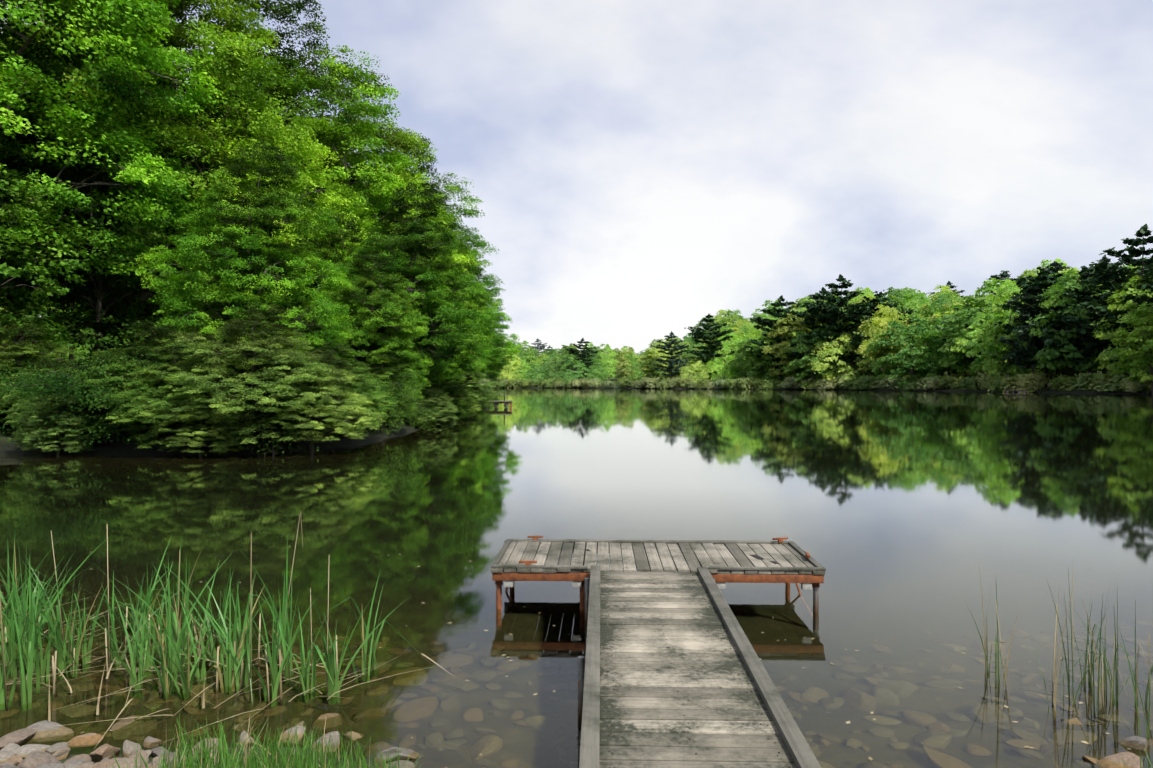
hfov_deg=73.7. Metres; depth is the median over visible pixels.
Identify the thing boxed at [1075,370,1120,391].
shore shrub
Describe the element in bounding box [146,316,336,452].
bank bush
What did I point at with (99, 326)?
understory tree
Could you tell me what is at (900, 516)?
lake water
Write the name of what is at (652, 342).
shore tree
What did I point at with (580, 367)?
shore tree
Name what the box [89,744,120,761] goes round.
riprap rock
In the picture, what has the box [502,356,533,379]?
shore tree
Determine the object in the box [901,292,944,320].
shore tree
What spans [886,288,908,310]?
shore tree
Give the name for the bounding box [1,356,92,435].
bank bush
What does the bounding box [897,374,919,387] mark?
shore shrub
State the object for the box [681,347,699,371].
shore tree
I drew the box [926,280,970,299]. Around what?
pine tree
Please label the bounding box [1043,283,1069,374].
pine tree
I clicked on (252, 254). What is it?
bank maple
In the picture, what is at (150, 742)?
lake bed rock
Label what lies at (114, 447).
terrain
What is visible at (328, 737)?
lake bed rock
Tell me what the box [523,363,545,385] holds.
shore tree
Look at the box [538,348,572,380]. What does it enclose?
shore tree
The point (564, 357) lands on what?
shore tree
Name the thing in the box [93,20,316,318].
maple tree
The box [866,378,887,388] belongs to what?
shore shrub
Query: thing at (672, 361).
pine tree
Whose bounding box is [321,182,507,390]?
bank maple
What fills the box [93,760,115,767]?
riprap rock
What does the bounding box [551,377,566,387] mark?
shore shrub
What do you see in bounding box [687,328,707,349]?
shore tree
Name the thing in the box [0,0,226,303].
maple tree
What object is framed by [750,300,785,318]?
shore tree
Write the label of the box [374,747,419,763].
lake bed rock
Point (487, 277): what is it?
maple tree
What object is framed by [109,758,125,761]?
riprap rock
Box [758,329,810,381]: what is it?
shore tree
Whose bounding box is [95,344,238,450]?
bank bush
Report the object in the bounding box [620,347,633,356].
shore tree
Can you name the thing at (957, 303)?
shore tree
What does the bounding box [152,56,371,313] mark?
maple tree
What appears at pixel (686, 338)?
shore tree
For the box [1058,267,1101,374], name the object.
shore tree
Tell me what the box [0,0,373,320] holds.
maple tree
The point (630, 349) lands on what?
shore tree
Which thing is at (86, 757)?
riprap rock
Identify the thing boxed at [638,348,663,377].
shore tree
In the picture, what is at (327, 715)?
lake bed rock
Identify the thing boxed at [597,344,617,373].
shore tree
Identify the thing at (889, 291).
shore tree
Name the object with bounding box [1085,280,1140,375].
pine tree
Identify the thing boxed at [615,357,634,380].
shore tree
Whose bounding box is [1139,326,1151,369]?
shore tree
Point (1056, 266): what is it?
pine tree
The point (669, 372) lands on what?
shore tree
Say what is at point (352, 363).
bank bush
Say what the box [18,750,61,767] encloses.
riprap rock
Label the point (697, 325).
shore tree
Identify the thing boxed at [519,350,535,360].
shore tree
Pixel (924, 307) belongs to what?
shore tree
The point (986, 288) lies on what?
shore tree
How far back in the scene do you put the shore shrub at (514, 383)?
304.07 m
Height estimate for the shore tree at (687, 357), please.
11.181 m
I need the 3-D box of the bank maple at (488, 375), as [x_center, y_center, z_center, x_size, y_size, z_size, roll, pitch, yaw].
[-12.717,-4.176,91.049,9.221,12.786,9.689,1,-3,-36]
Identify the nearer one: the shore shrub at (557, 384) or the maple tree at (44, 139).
the maple tree at (44, 139)
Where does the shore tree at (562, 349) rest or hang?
on the terrain at (114, 447)
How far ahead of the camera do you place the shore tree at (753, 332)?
282.22 m
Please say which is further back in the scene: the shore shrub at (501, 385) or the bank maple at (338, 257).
the shore shrub at (501, 385)
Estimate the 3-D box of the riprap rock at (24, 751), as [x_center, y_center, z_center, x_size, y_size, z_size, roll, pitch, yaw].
[-3.113,2.117,4.413,0.203,0.071,0.124,1,3,-23]
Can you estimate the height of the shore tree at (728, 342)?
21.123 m
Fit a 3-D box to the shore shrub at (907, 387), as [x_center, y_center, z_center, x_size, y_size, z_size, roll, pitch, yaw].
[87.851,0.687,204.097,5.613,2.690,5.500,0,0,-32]
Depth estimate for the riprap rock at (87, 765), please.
3.42 m
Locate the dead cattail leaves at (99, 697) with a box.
[0,598,451,745]
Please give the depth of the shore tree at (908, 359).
216.79 m
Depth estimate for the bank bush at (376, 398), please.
25.67 m
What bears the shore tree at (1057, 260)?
on the terrain at (114, 447)
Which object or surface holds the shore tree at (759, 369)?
on the terrain at (114, 447)
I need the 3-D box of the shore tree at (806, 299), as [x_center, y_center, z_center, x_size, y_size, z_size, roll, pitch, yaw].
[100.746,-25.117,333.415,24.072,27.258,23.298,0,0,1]
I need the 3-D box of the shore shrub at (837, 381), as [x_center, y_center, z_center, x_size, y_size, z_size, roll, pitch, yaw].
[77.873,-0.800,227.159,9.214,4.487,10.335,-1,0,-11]
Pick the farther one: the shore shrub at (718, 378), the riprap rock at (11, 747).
the shore shrub at (718, 378)
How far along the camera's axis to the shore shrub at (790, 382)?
234.52 m
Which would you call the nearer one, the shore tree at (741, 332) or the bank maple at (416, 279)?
the bank maple at (416, 279)
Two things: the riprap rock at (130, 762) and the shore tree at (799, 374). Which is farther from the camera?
the shore tree at (799, 374)
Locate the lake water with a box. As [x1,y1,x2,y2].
[0,388,1152,767]
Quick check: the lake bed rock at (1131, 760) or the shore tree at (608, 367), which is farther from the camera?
the shore tree at (608, 367)
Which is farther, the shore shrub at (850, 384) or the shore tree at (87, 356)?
the shore shrub at (850, 384)
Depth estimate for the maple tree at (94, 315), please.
73.64 m
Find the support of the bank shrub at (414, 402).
on the terrain at (114, 447)
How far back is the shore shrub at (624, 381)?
280.11 m
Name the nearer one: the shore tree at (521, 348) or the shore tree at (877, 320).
the shore tree at (877, 320)
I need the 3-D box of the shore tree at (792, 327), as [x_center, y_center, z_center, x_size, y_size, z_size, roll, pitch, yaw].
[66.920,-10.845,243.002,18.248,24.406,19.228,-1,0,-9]
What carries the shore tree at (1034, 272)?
on the terrain at (114, 447)
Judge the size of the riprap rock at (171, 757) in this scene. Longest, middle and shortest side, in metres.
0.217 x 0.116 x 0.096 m
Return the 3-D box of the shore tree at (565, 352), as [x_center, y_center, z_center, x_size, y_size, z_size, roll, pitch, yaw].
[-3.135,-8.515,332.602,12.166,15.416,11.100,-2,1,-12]
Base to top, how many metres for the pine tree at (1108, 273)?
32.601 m
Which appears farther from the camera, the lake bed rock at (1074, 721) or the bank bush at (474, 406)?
the bank bush at (474, 406)
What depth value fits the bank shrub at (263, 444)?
22.64 m
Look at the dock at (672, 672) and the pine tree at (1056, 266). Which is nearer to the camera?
the dock at (672, 672)
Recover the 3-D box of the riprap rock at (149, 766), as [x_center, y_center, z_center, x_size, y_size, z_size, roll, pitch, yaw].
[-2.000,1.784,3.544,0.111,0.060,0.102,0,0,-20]
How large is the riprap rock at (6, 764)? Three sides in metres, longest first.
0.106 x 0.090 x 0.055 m
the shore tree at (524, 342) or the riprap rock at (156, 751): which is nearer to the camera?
the riprap rock at (156, 751)
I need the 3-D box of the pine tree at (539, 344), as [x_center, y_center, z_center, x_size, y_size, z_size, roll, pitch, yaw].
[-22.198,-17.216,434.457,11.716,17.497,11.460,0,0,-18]
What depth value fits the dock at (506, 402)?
65.07 m
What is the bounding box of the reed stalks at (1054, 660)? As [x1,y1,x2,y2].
[996,604,1114,707]
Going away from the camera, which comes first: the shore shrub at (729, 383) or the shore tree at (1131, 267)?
the shore tree at (1131, 267)
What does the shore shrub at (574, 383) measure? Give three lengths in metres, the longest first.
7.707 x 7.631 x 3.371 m
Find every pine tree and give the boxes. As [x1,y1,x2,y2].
[529,338,547,352]
[561,338,602,377]
[650,331,692,376]
[684,314,738,380]
[742,295,807,386]
[784,287,846,363]
[796,274,876,365]
[827,302,882,373]
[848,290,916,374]
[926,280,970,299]
[935,303,983,378]
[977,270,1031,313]
[985,266,1075,388]
[996,284,1062,372]
[1035,271,1114,372]
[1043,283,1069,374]
[1048,261,1072,273]
[1057,224,1152,355]
[1076,254,1139,371]
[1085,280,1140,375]
[1103,297,1135,362]
[1133,283,1152,348]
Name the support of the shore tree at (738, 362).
on the terrain at (114, 447)
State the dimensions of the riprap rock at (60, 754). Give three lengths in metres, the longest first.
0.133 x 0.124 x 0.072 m
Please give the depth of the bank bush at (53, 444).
22.41 m
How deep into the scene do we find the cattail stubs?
5.41 m
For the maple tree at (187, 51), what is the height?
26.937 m
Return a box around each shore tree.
[23,302,95,363]
[56,315,95,366]
[489,371,501,381]
[497,349,520,379]
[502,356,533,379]
[516,342,526,358]
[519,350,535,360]
[520,340,532,353]
[521,348,537,372]
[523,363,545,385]
[525,353,550,379]
[530,347,539,355]
[534,352,552,363]
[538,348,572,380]
[557,345,568,358]
[558,355,593,383]
[560,347,579,357]
[561,354,578,378]
[568,352,591,379]
[584,342,596,347]
[587,349,602,366]
[589,359,608,380]
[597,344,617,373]
[600,355,616,379]
[615,351,624,369]
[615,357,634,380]
[616,347,638,370]
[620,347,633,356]
[622,355,643,379]
[631,353,662,379]
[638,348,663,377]
[646,339,658,350]
[650,339,674,355]
[652,343,669,376]
[661,362,677,378]
[674,341,690,358]
[675,355,703,379]
[678,358,709,385]
[680,344,708,363]
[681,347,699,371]
[682,333,694,343]
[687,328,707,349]
[691,317,712,343]
[697,339,724,379]
[705,321,722,335]
[706,345,740,379]
[712,309,734,322]
[713,326,743,350]
[716,323,733,338]
[717,313,741,328]
[719,309,749,322]
[723,339,750,378]
[726,319,748,340]
[726,339,758,378]
[730,323,760,346]
[732,320,763,343]
[742,336,790,380]
[743,345,785,380]
[748,317,772,346]
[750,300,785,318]
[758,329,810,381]
[761,313,813,375]
[761,317,794,337]
[778,324,842,385]
[789,298,803,310]
[796,312,829,369]
[797,296,815,313]
[805,325,873,381]
[807,322,865,375]
[824,295,885,376]
[848,287,874,302]
[854,304,911,374]
[859,313,959,385]
[867,295,917,340]
[878,327,931,376]
[884,287,902,300]
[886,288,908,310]
[894,287,940,323]
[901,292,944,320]
[907,291,980,376]
[910,292,956,377]
[928,284,964,300]
[930,290,960,316]
[930,292,955,315]
[931,296,1016,376]
[936,301,978,317]
[947,279,1043,376]
[958,308,1063,375]
[960,278,1014,357]
[1017,268,1039,280]
[1021,271,1036,282]
[1023,273,1084,377]
[1025,268,1118,387]
[1029,258,1073,275]
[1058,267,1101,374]
[1090,274,1152,370]
[1111,302,1152,394]
[1122,258,1145,271]
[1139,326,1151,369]
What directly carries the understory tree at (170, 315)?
on the terrain at (114, 447)
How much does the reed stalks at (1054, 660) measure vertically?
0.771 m
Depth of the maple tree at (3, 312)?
83.48 m
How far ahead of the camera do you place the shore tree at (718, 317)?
388.02 m
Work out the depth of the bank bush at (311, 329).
30.79 m
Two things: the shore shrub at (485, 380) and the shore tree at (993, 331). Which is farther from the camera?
the shore shrub at (485, 380)
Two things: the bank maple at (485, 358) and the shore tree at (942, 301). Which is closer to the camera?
the bank maple at (485, 358)
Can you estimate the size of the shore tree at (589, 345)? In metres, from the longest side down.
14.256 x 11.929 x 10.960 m
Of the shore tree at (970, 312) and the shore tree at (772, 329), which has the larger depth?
the shore tree at (772, 329)
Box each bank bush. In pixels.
[0,322,81,430]
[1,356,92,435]
[5,382,106,454]
[75,320,221,440]
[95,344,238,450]
[143,375,256,455]
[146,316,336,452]
[161,314,250,397]
[179,302,341,417]
[255,348,385,451]
[283,321,349,373]
[289,341,396,423]
[293,355,385,440]
[349,370,386,422]
[357,350,423,417]
[405,365,435,394]
[405,383,447,423]
[405,388,457,429]
[422,371,445,393]
[435,378,479,418]
[441,382,481,415]
[454,368,495,406]
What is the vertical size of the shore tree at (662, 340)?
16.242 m
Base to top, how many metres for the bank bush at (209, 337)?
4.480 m
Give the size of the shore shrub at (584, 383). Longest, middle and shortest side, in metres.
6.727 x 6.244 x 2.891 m
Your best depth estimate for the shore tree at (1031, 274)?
249.34 m
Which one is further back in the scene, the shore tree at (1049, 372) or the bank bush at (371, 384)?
the shore tree at (1049, 372)
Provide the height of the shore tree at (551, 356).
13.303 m
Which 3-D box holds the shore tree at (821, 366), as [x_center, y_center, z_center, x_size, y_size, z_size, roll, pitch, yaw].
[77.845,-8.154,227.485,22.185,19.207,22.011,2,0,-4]
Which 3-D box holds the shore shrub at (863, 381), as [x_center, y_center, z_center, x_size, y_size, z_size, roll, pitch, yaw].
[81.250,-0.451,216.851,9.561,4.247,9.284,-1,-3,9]
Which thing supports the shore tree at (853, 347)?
on the terrain at (114, 447)
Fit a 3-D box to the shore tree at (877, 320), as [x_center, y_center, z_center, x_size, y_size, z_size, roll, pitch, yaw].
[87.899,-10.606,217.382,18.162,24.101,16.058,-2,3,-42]
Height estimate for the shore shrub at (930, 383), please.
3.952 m
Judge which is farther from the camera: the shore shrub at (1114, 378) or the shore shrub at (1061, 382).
the shore shrub at (1061, 382)
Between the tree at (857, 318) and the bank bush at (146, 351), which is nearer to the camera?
the bank bush at (146, 351)
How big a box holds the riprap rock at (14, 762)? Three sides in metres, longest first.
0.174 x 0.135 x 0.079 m
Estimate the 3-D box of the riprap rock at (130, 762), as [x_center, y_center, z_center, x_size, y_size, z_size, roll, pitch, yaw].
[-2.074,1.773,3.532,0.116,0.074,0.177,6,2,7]
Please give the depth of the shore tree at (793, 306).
357.29 m
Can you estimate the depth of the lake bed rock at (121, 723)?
4.81 m
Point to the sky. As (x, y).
(641, 171)
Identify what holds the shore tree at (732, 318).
on the terrain at (114, 447)
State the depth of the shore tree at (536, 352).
382.25 m
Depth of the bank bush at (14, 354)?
26.13 m
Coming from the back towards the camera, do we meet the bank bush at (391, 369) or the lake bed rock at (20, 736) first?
the bank bush at (391, 369)
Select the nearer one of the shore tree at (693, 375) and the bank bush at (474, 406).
the bank bush at (474, 406)
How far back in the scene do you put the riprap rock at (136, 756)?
3.92 m
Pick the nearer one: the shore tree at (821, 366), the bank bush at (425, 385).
the bank bush at (425, 385)
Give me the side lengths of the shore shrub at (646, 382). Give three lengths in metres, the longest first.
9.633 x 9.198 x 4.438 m
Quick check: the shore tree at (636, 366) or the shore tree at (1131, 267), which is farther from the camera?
the shore tree at (636, 366)
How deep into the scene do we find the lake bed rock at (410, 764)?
4.23 m
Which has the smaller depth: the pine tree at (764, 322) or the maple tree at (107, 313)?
the maple tree at (107, 313)
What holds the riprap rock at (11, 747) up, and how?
on the terrain at (114, 447)
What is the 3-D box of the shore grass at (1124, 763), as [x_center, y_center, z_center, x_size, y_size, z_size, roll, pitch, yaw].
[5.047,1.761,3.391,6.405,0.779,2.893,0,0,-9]
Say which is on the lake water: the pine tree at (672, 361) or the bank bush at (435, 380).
the bank bush at (435, 380)
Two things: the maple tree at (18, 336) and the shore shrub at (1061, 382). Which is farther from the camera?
the shore shrub at (1061, 382)
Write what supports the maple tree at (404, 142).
on the terrain at (114, 447)
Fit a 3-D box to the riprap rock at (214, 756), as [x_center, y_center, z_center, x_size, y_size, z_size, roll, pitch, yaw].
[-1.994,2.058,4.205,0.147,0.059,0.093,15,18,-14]
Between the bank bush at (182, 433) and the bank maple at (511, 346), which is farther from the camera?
the bank maple at (511, 346)
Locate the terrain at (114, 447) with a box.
[0,363,1152,767]
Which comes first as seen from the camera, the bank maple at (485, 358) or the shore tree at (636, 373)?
the bank maple at (485, 358)
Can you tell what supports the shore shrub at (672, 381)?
on the terrain at (114, 447)
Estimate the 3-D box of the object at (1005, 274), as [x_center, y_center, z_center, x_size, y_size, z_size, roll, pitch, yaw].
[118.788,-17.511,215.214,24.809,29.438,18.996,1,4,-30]
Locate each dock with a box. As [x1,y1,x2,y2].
[483,390,511,407]
[490,536,825,767]
[1005,386,1026,392]
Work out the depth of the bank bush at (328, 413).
23.07 m
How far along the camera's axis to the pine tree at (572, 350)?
304.83 m
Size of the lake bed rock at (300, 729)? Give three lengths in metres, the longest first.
0.167 x 0.146 x 0.108 m
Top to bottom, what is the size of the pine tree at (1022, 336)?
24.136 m
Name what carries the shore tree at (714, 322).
on the terrain at (114, 447)
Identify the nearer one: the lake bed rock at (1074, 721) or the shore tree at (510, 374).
the lake bed rock at (1074, 721)
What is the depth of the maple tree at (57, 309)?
85.07 m
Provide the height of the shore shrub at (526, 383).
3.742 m
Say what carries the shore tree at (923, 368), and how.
on the terrain at (114, 447)
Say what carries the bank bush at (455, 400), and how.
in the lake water
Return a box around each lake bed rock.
[0,728,36,749]
[26,720,73,738]
[69,733,103,745]
[111,715,135,730]
[143,736,161,747]
[237,731,253,746]
[280,725,305,742]
[312,731,339,751]
[318,713,338,718]
[344,731,361,739]
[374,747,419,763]
[380,760,414,767]
[1066,718,1081,723]
[1083,756,1097,762]
[1097,752,1142,767]
[1118,736,1148,750]
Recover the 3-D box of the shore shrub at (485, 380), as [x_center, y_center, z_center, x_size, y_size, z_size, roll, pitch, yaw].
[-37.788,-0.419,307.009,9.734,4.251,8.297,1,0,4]
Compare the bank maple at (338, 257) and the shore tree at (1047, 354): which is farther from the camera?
the shore tree at (1047, 354)
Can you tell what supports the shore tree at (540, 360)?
on the terrain at (114, 447)
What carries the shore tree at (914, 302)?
on the terrain at (114, 447)
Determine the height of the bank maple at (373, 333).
8.094 m
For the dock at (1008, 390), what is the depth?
158.13 m
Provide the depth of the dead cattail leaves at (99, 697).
5.38 m
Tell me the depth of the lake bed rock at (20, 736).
4.53 m
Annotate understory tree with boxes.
[0,138,93,362]
[0,150,177,364]
[0,245,24,342]
[104,277,195,364]
[153,231,297,355]
[274,237,363,336]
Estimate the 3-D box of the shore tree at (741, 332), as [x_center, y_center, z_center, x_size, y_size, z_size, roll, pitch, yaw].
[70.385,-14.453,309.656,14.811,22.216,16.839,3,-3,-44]
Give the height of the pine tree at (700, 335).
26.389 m
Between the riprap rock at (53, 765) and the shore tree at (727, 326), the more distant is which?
the shore tree at (727, 326)
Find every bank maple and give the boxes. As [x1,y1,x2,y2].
[131,143,358,368]
[273,212,399,361]
[309,249,433,398]
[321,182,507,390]
[358,239,439,383]
[358,251,479,385]
[386,239,465,373]
[420,261,468,319]
[437,285,484,383]
[452,321,493,390]
[455,261,524,379]
[482,340,510,378]
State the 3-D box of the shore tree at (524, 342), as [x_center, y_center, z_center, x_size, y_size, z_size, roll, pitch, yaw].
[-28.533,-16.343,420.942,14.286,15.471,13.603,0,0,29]
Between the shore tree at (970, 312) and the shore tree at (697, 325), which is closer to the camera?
the shore tree at (970, 312)
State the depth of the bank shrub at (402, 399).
30.13 m
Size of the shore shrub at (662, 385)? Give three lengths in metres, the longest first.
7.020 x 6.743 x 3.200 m
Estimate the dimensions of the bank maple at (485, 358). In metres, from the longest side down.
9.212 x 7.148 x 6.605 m
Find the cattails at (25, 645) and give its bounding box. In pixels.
[0,535,415,705]
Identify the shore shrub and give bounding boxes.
[474,378,494,387]
[496,382,507,387]
[505,378,527,387]
[521,378,532,386]
[528,379,538,386]
[537,378,552,387]
[549,381,566,387]
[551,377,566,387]
[567,379,582,387]
[575,380,588,386]
[586,378,598,381]
[587,381,600,386]
[603,380,616,387]
[612,377,635,387]
[629,379,643,387]
[639,377,658,387]
[652,381,670,388]
[654,376,671,387]
[665,377,679,387]
[675,377,695,387]
[684,381,697,387]
[696,378,711,387]
[703,382,718,388]
[712,376,730,381]
[713,379,728,388]
[721,379,738,388]
[733,377,756,388]
[753,378,779,389]
[772,380,782,387]
[783,376,806,388]
[798,381,813,388]
[810,380,822,388]
[815,378,838,389]
[827,374,858,388]
[832,374,843,387]
[844,380,862,389]
[847,375,876,389]
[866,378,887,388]
[869,375,906,389]
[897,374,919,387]
[897,382,917,390]
[911,376,944,389]
[937,374,967,389]
[955,376,987,389]
[972,371,1007,389]
[981,375,1016,391]
[998,374,1041,392]
[1009,371,1051,390]
[1049,374,1084,390]
[1066,373,1104,390]
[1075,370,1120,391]
[1090,371,1129,391]
[1120,378,1150,392]
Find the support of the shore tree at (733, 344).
on the terrain at (114, 447)
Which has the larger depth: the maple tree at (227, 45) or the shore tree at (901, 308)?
the shore tree at (901, 308)
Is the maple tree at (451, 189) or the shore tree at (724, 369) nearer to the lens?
the maple tree at (451, 189)
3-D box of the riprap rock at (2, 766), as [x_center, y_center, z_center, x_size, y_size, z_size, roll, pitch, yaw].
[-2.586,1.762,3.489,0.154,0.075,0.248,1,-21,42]
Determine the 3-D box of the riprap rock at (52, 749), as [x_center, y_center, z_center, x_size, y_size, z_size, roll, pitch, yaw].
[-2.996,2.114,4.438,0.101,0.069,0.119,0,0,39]
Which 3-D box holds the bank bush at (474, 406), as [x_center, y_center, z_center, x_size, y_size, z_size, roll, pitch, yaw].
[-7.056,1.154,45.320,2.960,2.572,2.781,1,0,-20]
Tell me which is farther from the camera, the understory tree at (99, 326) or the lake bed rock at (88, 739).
the understory tree at (99, 326)
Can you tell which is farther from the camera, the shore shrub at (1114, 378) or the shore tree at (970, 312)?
the shore tree at (970, 312)
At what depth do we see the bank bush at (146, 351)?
22.64 m
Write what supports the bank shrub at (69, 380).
on the terrain at (114, 447)
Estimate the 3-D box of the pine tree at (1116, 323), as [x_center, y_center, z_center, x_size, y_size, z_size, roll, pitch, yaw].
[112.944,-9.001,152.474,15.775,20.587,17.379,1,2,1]
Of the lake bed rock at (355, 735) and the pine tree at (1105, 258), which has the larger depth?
the pine tree at (1105, 258)
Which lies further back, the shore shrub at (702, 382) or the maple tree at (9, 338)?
the shore shrub at (702, 382)
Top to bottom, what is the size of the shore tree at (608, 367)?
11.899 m
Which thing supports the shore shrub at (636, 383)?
on the terrain at (114, 447)
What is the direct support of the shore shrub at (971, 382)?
on the terrain at (114, 447)
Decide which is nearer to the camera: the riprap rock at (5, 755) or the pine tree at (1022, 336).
the riprap rock at (5, 755)
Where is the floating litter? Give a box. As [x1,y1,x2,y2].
[81,546,1130,767]
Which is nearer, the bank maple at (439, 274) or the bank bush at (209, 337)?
the bank bush at (209, 337)
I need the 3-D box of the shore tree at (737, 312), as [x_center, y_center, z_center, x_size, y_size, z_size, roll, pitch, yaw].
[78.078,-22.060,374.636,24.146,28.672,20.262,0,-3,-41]
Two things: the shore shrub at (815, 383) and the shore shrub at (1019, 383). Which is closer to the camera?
the shore shrub at (1019, 383)
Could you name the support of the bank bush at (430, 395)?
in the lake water
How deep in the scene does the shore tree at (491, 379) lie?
323.31 m
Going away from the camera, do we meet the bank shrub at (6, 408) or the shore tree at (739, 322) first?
the bank shrub at (6, 408)
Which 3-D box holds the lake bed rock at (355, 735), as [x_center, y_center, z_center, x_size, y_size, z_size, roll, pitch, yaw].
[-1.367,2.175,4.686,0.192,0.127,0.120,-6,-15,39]
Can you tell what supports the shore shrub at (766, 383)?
on the terrain at (114, 447)
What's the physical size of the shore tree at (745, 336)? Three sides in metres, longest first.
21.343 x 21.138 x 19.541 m
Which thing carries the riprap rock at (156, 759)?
on the terrain at (114, 447)
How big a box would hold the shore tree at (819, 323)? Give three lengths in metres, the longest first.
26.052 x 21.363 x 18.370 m
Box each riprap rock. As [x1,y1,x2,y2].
[0,743,19,751]
[0,751,14,761]
[0,760,17,765]
[0,765,19,767]
[2,763,16,766]
[7,755,22,766]
[13,744,50,757]
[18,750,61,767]
[35,763,63,767]
[45,742,68,754]
[52,747,70,759]
[62,754,91,763]
[64,758,86,767]
[75,762,93,767]
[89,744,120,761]
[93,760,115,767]
[107,758,141,767]
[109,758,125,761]
[122,740,141,757]
[128,749,148,762]
[128,754,142,764]
[138,763,155,767]
[149,754,177,764]
[151,746,171,757]
[152,756,169,767]
[192,738,223,755]
[210,752,225,763]
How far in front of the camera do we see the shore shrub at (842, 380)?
221.59 m
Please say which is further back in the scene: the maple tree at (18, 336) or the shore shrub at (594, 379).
the shore shrub at (594, 379)
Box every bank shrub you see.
[0,342,180,446]
[0,349,66,433]
[188,359,337,455]
[364,371,450,436]
[404,395,431,424]
[473,392,499,407]
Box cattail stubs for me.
[5,604,337,700]
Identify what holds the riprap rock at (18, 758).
on the terrain at (114, 447)
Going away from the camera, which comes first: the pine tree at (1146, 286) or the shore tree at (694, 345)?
the pine tree at (1146, 286)
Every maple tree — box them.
[0,0,177,307]
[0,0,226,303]
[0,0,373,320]
[0,297,10,317]
[1,297,70,359]
[2,19,207,364]
[7,290,91,362]
[23,0,301,346]
[23,301,102,365]
[66,294,163,314]
[73,297,159,329]
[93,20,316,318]
[137,0,420,334]
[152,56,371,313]
[282,60,477,281]
[347,128,498,310]
[434,220,511,364]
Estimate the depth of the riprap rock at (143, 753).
4.24 m
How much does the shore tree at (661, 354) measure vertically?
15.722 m
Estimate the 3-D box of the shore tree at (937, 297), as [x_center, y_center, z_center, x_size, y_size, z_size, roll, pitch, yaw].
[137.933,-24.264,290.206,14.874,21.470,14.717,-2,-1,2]
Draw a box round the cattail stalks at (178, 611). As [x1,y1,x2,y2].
[0,511,329,707]
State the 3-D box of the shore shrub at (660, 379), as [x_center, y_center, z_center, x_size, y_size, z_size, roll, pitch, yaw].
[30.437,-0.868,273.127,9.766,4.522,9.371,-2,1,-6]
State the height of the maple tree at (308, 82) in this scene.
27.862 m
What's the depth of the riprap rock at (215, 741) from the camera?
4.38 m
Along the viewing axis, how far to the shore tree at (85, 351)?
97.94 m
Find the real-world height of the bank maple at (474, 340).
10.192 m
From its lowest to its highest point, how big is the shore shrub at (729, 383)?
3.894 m
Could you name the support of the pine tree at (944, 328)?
on the terrain at (114, 447)
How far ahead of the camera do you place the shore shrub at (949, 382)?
194.01 m
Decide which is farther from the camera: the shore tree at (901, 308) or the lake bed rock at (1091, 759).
the shore tree at (901, 308)
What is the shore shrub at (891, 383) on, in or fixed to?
on the terrain at (114, 447)
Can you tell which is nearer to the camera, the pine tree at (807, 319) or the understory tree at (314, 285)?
the understory tree at (314, 285)
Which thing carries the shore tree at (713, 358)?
on the terrain at (114, 447)
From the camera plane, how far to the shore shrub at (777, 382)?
241.42 m
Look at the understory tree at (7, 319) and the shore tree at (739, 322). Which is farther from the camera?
the shore tree at (739, 322)
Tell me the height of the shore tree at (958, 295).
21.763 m
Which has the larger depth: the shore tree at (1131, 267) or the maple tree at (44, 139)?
the shore tree at (1131, 267)
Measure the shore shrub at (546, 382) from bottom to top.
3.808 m
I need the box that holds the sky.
[0,0,1152,353]
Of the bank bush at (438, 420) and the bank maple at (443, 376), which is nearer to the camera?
the bank bush at (438, 420)
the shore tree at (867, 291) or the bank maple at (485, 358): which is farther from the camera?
the shore tree at (867, 291)
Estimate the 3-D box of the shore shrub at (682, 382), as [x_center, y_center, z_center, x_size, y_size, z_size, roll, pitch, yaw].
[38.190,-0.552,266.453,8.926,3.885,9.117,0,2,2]
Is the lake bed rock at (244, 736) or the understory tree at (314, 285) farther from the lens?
the understory tree at (314, 285)
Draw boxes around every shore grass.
[106,714,418,767]
[1054,748,1152,767]
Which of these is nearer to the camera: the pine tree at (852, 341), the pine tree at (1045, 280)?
the pine tree at (1045, 280)
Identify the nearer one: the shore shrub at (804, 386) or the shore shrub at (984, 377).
the shore shrub at (984, 377)
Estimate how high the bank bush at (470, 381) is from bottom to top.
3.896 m
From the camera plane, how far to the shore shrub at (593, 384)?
288.66 m
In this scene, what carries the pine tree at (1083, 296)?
on the terrain at (114, 447)
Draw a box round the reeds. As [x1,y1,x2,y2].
[964,562,1152,737]
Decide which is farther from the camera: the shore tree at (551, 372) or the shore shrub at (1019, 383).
the shore tree at (551, 372)
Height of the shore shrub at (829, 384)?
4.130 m
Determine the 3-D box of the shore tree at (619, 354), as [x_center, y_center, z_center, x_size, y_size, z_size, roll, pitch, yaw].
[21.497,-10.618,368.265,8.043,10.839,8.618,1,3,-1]
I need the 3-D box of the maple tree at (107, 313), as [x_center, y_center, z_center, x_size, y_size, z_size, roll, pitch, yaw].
[-27.923,-11.066,46.828,16.116,22.343,13.433,0,1,-22]
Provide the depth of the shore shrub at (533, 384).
307.47 m
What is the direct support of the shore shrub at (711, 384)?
on the terrain at (114, 447)
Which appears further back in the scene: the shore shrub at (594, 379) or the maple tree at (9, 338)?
the shore shrub at (594, 379)

